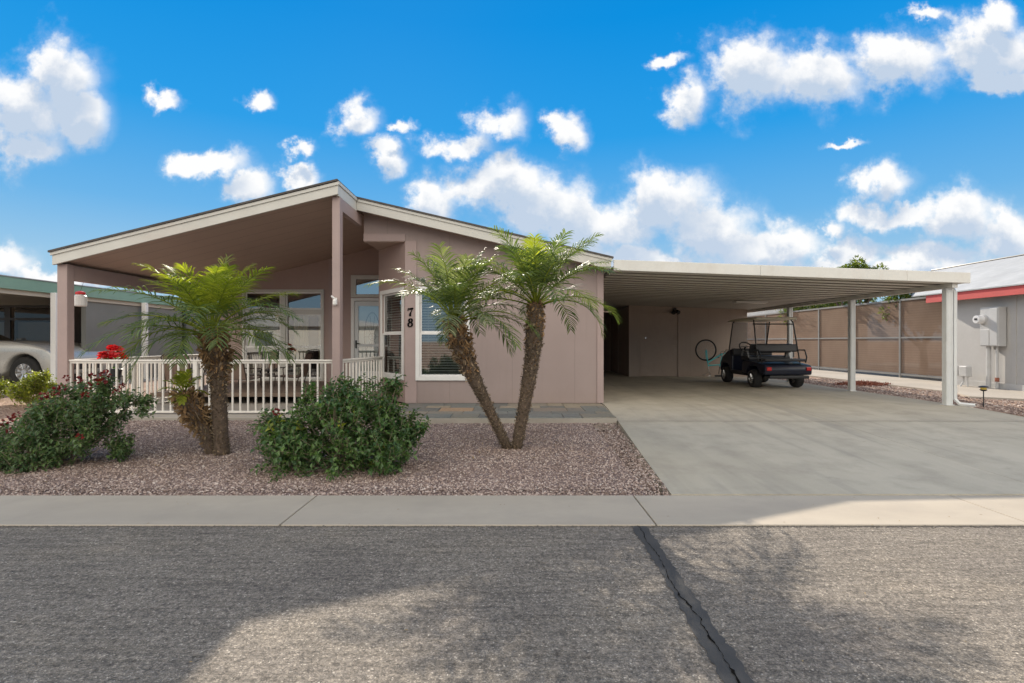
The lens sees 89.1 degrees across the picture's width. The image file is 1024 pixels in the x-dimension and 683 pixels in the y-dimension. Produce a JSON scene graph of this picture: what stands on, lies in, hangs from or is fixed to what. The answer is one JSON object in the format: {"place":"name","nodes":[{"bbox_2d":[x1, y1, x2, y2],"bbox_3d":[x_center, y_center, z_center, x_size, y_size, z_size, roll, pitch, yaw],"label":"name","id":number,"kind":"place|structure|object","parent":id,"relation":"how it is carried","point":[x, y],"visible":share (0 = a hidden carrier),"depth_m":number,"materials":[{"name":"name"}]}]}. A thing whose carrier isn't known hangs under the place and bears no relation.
{"place":"outdoors","nodes":[
{"label":"outdoors","id":0,"kind":"place"},
{"bbox_2d":[0,373,205,394],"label":"driveway","id":1,"kind":"structure","parent":0,"point":[10,380],"depth_m":14.60,"materials":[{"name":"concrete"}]},
{"bbox_2d":[0,334,105,383],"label":"parked car","id":2,"kind":"object","parent":1,"relation":"on","point":[19,357],"visible":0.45,"depth_m":12.34,"materials":[{"name":"silver metal"}]},
{"bbox_2d":[44,397,375,420],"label":"porch floor","id":3,"kind":"structure","parent":0,"point":[231,416],"depth_m":9.66,"materials":[{"name":"concrete"}]},
{"bbox_2d":[74,354,207,403],"bbox_3d":[-7.650,0.780,11.100,0.070,0.940,4.161,0,0,0],"label":"porch railing","id":4,"kind":"object","parent":3,"relation":"on","point":[136,377],"visible":0.2,"depth_m":10.63,"materials":[{"name":"paint"}]},
{"bbox_2d":[160,353,204,398],"bbox_3d":[-7.037,0.741,11.111,0.603,1.017,0.765,0,0,-8],"label":"patio chair","id":5,"kind":"object","parent":3,"relation":"on","point":[167,373],"visible":0.41,"depth_m":10.86,"materials":[{"name":"black metal"}]},
{"bbox_2d":[69,360,331,412],"bbox_3d":[-5.310,0.780,8.900,4.501,0.940,0.070,0,0,0],"label":"porch railing","id":6,"kind":"object","parent":3,"relation":"on","point":[194,362],"visible":0.57,"depth_m":8.89,"materials":[{"name":"paint"}]},
{"bbox_2d":[228,353,262,400],"bbox_3d":[-5.859,0.741,11.210,0.603,1.017,0.765,0,0,6],"label":"patio chair","id":7,"kind":"object","parent":3,"relation":"on","point":[236,375],"visible":0.48,"depth_m":10.99,"materials":[{"name":"brown metal"}]},
{"bbox_2d":[274,352,313,385],"bbox_3d":[-5.060,0.741,12.108,0.765,1.017,0.603,0,0,-5],"label":"patio chair","id":8,"kind":"object","parent":3,"relation":"on","point":[306,365],"visible":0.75,"depth_m":12.09,"materials":[{"name":"brown metal"}]},
{"bbox_2d":[350,404,616,429],"bbox_3d":[-0.595,1.308,9.175,4.690,0.185,1.930,0,0,0],"label":"walkway bed","id":9,"kind":"object","parent":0,"point":[531,420],"visible":0.21,"depth_m":8.21,"materials":[{"name":"grey concrete"}]},
{"bbox_2d":[350,403,615,417],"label":"slate walkway","id":10,"kind":"structure","parent":9,"relation":"on","point":[468,410],"depth_m":9.05,"materials":[{"name":"stone"}]},
{"bbox_2d":[0,526,1023,682],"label":"road","id":11,"kind":"structure","parent":0,"point":[254,604],"depth_m":2.79,"materials":[{"name":"grey asphalt"}]},
{"bbox_2d":[0,525,1023,529],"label":"road crumbs","id":12,"kind":"object","parent":11,"relation":"on","point":[214,526],"visible":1,"depth_m":3.96,"materials":[{"name":"concrete"}]},
{"bbox_2d":[637,525,739,682],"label":"crack line","id":13,"kind":"object","parent":11,"relation":"on","point":[732,670],"visible":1,"depth_m":2.54,"materials":[{"name":"black asphalt"}]},
{"bbox_2d":[631,526,753,682],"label":"crack seal","id":14,"kind":"object","parent":11,"relation":"on","point":[723,669],"visible":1,"depth_m":2.62,"materials":[{"name":"black asphalt"}]},
{"bbox_2d":[0,372,1023,496],"bbox_3d":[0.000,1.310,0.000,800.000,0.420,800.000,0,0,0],"label":"ground","id":15,"kind":"structure","parent":0,"point":[8,407],"depth_m":9.43,"materials":[{"name":"gravel"}]},
{"bbox_2d":[0,376,9,398],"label":"yellow green shrub","id":16,"kind":"object","parent":15,"relation":"on","point":[3,385],"visible":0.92,"depth_m":9.67,"materials":[{"name":"green plant"}]},
{"bbox_2d":[5,368,56,406],"bbox_3d":[-8.702,0.851,9.572,1.015,0.715,0.705,0,0,0],"label":"yellow green shrub","id":17,"kind":"object","parent":15,"relation":"on","point":[29,386],"visible":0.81,"depth_m":9.46,"materials":[{"name":"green plant"}]},
{"bbox_2d":[0,274,219,382],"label":"neighbour carport house","id":18,"kind":"structure","parent":15,"relation":"on","point":[28,309],"depth_m":14.85,"materials":[{"name":"green metal"}]},
{"bbox_2d":[0,305,6,336],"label":"window","id":19,"kind":"structure","parent":18,"relation":"in","point":[3,325],"depth_m":17.15,"materials":[{"name":"grey glass"}]},
{"bbox_2d":[7,305,49,340],"bbox_3d":[-15.875,-0.450,17.275,1.550,1.500,0.250,0,0,0],"label":"window","id":20,"kind":"structure","parent":18,"relation":"in","point":[32,331],"depth_m":17.40,"materials":[{"name":"grey glass"}]},
{"bbox_2d":[48,179,613,402],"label":"manufactured house","id":21,"kind":"structure","parent":15,"relation":"on","point":[330,249],"depth_m":10.15,"materials":[{"name":"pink paint"}]},
{"bbox_2d":[74,282,86,306],"bbox_3d":[-7.732,-0.850,9.297,0.215,0.441,0.195,0,0,0],"label":"bird feeder","id":22,"kind":"object","parent":21,"relation":"hanging from","point":[80,298],"visible":0.88,"depth_m":9.24,"materials":[{"name":"white plastic"}]},
{"bbox_2d":[246,373,273,385],"bbox_3d":[-6.275,0.988,12.300,1.050,0.435,0.600,0,0,0],"label":"coffee table","id":23,"kind":"object","parent":21,"relation":"on","point":[258,374],"visible":0.27,"depth_m":12.16,"materials":[{"name":"brown metal"}]},
{"bbox_2d":[242,289,323,380],"bbox_3d":[-5.805,-0.160,13.298,2.070,2.320,0.256,0,0,0],"label":"picture window","id":24,"kind":"structure","parent":21,"relation":"in","point":[300,346],"depth_m":13.22,"materials":[{"name":"white paint"}]},
{"bbox_2d":[343,356,382,401],"bbox_3d":[-2.865,0.765,9.975,0.070,0.910,1.967,0,0,7],"label":"porch railing","id":25,"kind":"object","parent":21,"relation":"attached to","point":[356,360],"visible":0.47,"depth_m":10.10,"materials":[{"name":"paint"}]},
{"bbox_2d":[351,275,378,296],"bbox_3d":[-3.590,-1.400,13.180,0.980,0.560,0.040,0,0,0],"label":"transom window","id":26,"kind":"structure","parent":21,"relation":"in","point":[358,282],"depth_m":13.19,"materials":[{"name":"glass"}]},
{"bbox_2d":[354,301,378,379],"bbox_3d":[-3.565,-0.015,13.187,0.870,2.010,0.096,0,0,0],"label":"storm door","id":27,"kind":"structure","parent":21,"relation":"in","point":[356,303],"depth_m":13.20,"materials":[{"name":"white metal"}]},
{"bbox_2d":[359,306,378,370],"bbox_3d":[-3.560,-0.015,13.272,0.880,2.010,0.056,0,0,0],"label":"entry door","id":28,"kind":"structure","parent":21,"relation":"in","point":[368,315],"depth_m":13.26,"materials":[{"name":"white paint"}]},
{"bbox_2d":[380,287,403,379],"bbox_3d":[-2.416,-0.155,10.676,0.165,1.830,1.144,0,0,-37],"label":"window","id":29,"kind":"structure","parent":21,"relation":"in","point":[385,374],"depth_m":10.76,"materials":[{"name":"white paint"}]},
{"bbox_2d":[415,287,469,380],"bbox_3d":[-1.352,-0.155,10.197,1.055,1.830,0.165,0,0,0],"label":"window","id":30,"kind":"structure","parent":21,"relation":"in","point":[419,376],"depth_m":10.18,"materials":[{"name":"white paint"}]},
{"bbox_2d":[0,418,669,496],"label":"gravel bed","id":31,"kind":"object","parent":15,"relation":"on","point":[403,475],"visible":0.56,"depth_m":5.58,"materials":[{"name":"brown gravel"}]},
{"bbox_2d":[0,370,157,474],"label":"bougainvillea shrub","id":32,"kind":"object","parent":31,"relation":"on","point":[85,411],"visible":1,"depth_m":5.63,"materials":[{"name":"green plant"}]},
{"bbox_2d":[158,369,213,454],"bbox_3d":[-3.836,0.865,6.171,0.593,1.087,0.555,0,0,0],"label":"palm tree","id":33,"kind":"object","parent":31,"relation":"on","point":[190,407],"visible":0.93,"depth_m":6.14,"materials":[{"name":"plant"}]},
{"bbox_2d":[76,254,303,455],"bbox_3d":[-3.639,0.141,6.156,2.265,2.475,2.337,0,0,43],"label":"palm tree","id":34,"kind":"object","parent":31,"relation":"on","point":[212,339],"visible":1,"depth_m":6.09,"materials":[{"name":"green plant"}]},
{"bbox_2d":[246,372,431,482],"bbox_3d":[-1.824,0.882,5.555,1.928,1.106,1.213,0,0,0],"label":"hibiscus shrub","id":35,"kind":"object","parent":31,"relation":"on","point":[333,416],"visible":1,"depth_m":5.42,"materials":[{"name":"green plant"}]},
{"bbox_2d":[365,241,541,448],"bbox_3d":[-0.620,0.112,6.423,1.992,2.572,2.199,0,0,20],"label":"palm tree","id":36,"kind":"object","parent":31,"relation":"on","point":[457,290],"visible":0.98,"depth_m":6.36,"materials":[{"name":"green plant"}]},
{"bbox_2d":[438,225,621,449],"bbox_3d":[0.262,0.012,6.568,2.214,2.746,2.097,0,0,15],"label":"palm tree","id":37,"kind":"object","parent":31,"relation":"on","point":[536,274],"visible":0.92,"depth_m":6.42,"materials":[{"name":"green plant"}]},
{"bbox_2d":[0,495,1023,525],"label":"sidewalk","id":38,"kind":"structure","parent":15,"relation":"on","point":[477,510],"depth_m":4.31,"materials":[{"name":"concrete"}]},
{"bbox_2d":[834,380,890,385],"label":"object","id":39,"kind":"object","parent":15,"relation":"on","point":[865,383],"visible":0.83,"depth_m":14.39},
{"bbox_2d":[978,386,988,406],"bbox_3d":[8.750,1.020,9.650,0.150,0.400,0.150,0,0,0],"label":"path light","id":40,"kind":"object","parent":15,"relation":"on","point":[983,388],"visible":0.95,"depth_m":9.63,"materials":[{"name":"black plastic"}]},
{"bbox_2d":[0,0,1023,304],"label":"sky","id":41,"kind":"structure","parent":0,"point":[805,133],"materials":[{"name":"blue"}]},
{"bbox_2d":[600,371,1023,495],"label":"driveway","id":42,"kind":"structure","parent":0,"point":[949,458],"depth_m":6.90,"materials":[{"name":"concrete"}]},
{"bbox_2d":[611,305,746,376],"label":"storage shed","id":43,"kind":"structure","parent":42,"relation":"on","point":[654,341],"depth_m":17.80,"materials":[{"name":"paint"}]},
{"bbox_2d":[614,315,618,372],"bbox_3d":[3.987,0.090,19.900,0.025,2.180,0.800,0,0,0],"label":"side door","id":44,"kind":"structure","parent":43,"relation":"in","point":[616,324],"depth_m":19.78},
{"bbox_2d":[642,314,677,375],"bbox_3d":[5.065,0.118,17.793,1.220,2.145,0.115,0,0,0],"label":"door","id":45,"kind":"structure","parent":43,"relation":"in","point":[659,331],"depth_m":17.81,"materials":[{"name":"metal"}]},
{"bbox_2d":[671,308,680,314],"bbox_3d":[5.560,-1.036,17.678,0.319,0.248,0.223,0,0,0],"label":"security light","id":46,"kind":"object","parent":43,"relation":"attached to","point":[673,312],"visible":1,"depth_m":17.63,"materials":[{"name":"black metal"}]},
{"bbox_2d":[695,339,724,376],"bbox_3d":[6.822,0.551,17.380,1.407,1.257,0.583,0,0,0],"label":"bicycle","id":47,"kind":"object","parent":42,"relation":"on","point":[712,358],"visible":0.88,"depth_m":17.36,"materials":[{"name":"metal"}]},
{"bbox_2d":[720,317,811,386],"bbox_3d":[6.887,0.275,14.338,1.310,1.850,2.796,0,0,-1],"label":"golf cart","id":48,"kind":"object","parent":42,"relation":"on","point":[756,364],"visible":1,"depth_m":13.56,"materials":[{"name":"metal"}]},
{"bbox_2d":[604,260,974,406],"bbox_3d":[5.233,-0.144,15.887,6.705,2.730,12.615,0,0,0],"label":"carport","id":49,"kind":"object","parent":42,"relation":"on","point":[753,288],"visible":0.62,"depth_m":10.58,"materials":[{"name":"metal"}]},
{"bbox_2d":[617,420,1023,420],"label":"driveway joint","id":50,"kind":"object","parent":42,"relation":"on","point":[820,420],"visible":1,"depth_m":8.21,"materials":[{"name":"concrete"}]},
{"bbox_2d":[779,378,1023,414],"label":"dirt gravel","id":51,"kind":"structure","parent":0,"point":[1001,407],"depth_m":11.82,"materials":[{"name":"brown gravel"}]},
{"bbox_2d":[808,367,1023,400],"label":"patio slab","id":52,"kind":"structure","parent":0,"point":[925,383],"depth_m":14.97,"materials":[{"name":"concrete"}]},
{"bbox_2d":[747,306,822,315],"bbox_3d":[15.600,-0.260,27.800,4.800,2.920,5.000,0,0,0],"label":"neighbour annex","id":53,"kind":"object","parent":52,"relation":"on","point":[762,312],"visible":0.04,"depth_m":27.08,"materials":[{"name":"white"}]},
{"bbox_2d":[775,297,882,322],"bbox_3d":[14.636,-1.200,24.656,5.046,4.822,4.790,0,0,0],"label":"tree","id":54,"kind":"object","parent":52,"relation":"on","point":[815,306],"visible":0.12,"depth_m":23.70,"materials":[{"name":"green plant"}]},
{"bbox_2d":[747,296,941,378],"bbox_3d":[12.697,-0.100,21.400,0.055,2.560,13.670,0,0,0],"label":"sun screen","id":55,"kind":"object","parent":52,"relation":"on","point":[906,337],"visible":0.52,"depth_m":18.27,"materials":[{"name":"beige fabric"}]},
{"bbox_2d":[835,255,889,371],"bbox_3d":[13.250,-1.080,20.484,2.454,4.579,2.624,0,0,-23],"label":"tree","id":56,"kind":"object","parent":52,"relation":"on","point":[856,264],"visible":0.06,"depth_m":19.94,"materials":[{"name":"green plant"}]},
{"bbox_2d":[876,293,924,374],"bbox_3d":[13.940,-0.553,17.582,2.848,3.533,2.973,0,0,26],"label":"tree","id":57,"kind":"object","parent":52,"relation":"on","point":[897,297],"visible":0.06,"depth_m":17.40,"materials":[{"name":"green plant"}]},
{"bbox_2d":[959,366,971,386],"bbox_3d":[11.866,0.925,13.620,0.168,0.569,0.240,0,0,0],"label":"utility box","id":58,"kind":"object","parent":52,"relation":"on","point":[965,371],"visible":0.91,"depth_m":13.55,"materials":[{"name":"grey metal"}]},
{"bbox_2d":[911,254,1023,390],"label":"neighbour house","id":59,"kind":"structure","parent":52,"relation":"on","point":[998,282],"depth_m":13.51,"materials":[{"name":"grey paint"}]},
{"bbox_2d":[972,307,1005,388],"bbox_3d":[11.979,0.155,13.075,0.392,2.030,0.550,0,0,0],"label":"electric meter panel","id":60,"kind":"object","parent":59,"relation":"attached to","point":[991,321],"visible":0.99,"depth_m":12.97,"materials":[{"name":"grey metal"}]},
{"bbox_2d":[980,308,996,345],"bbox_3d":[11.963,-0.360,13.050,0.015,0.920,0.460,0,0,0],"label":"cabinet door","id":61,"kind":"structure","parent":60,"relation":"in","point":[984,334],"depth_m":12.96,"materials":[{"name":"grey metal"}]},
{"bbox_3d":[-7.289,0.920,9.530,0.305,0.574,0.312,0,0,0],"label":"plant stand","id":62,"kind":"object","parent":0,"visible":0},
{"bbox_2d":[97,344,127,379],"bbox_3d":[-7.302,0.374,9.514,0.512,0.651,0.479,0,0,41],"label":"poinsettia","id":63,"kind":"object","parent":62,"relation":"on","point":[111,354],"visible":0.83,"depth_m":9.47,"materials":[{"name":"red plant"}]}
]}

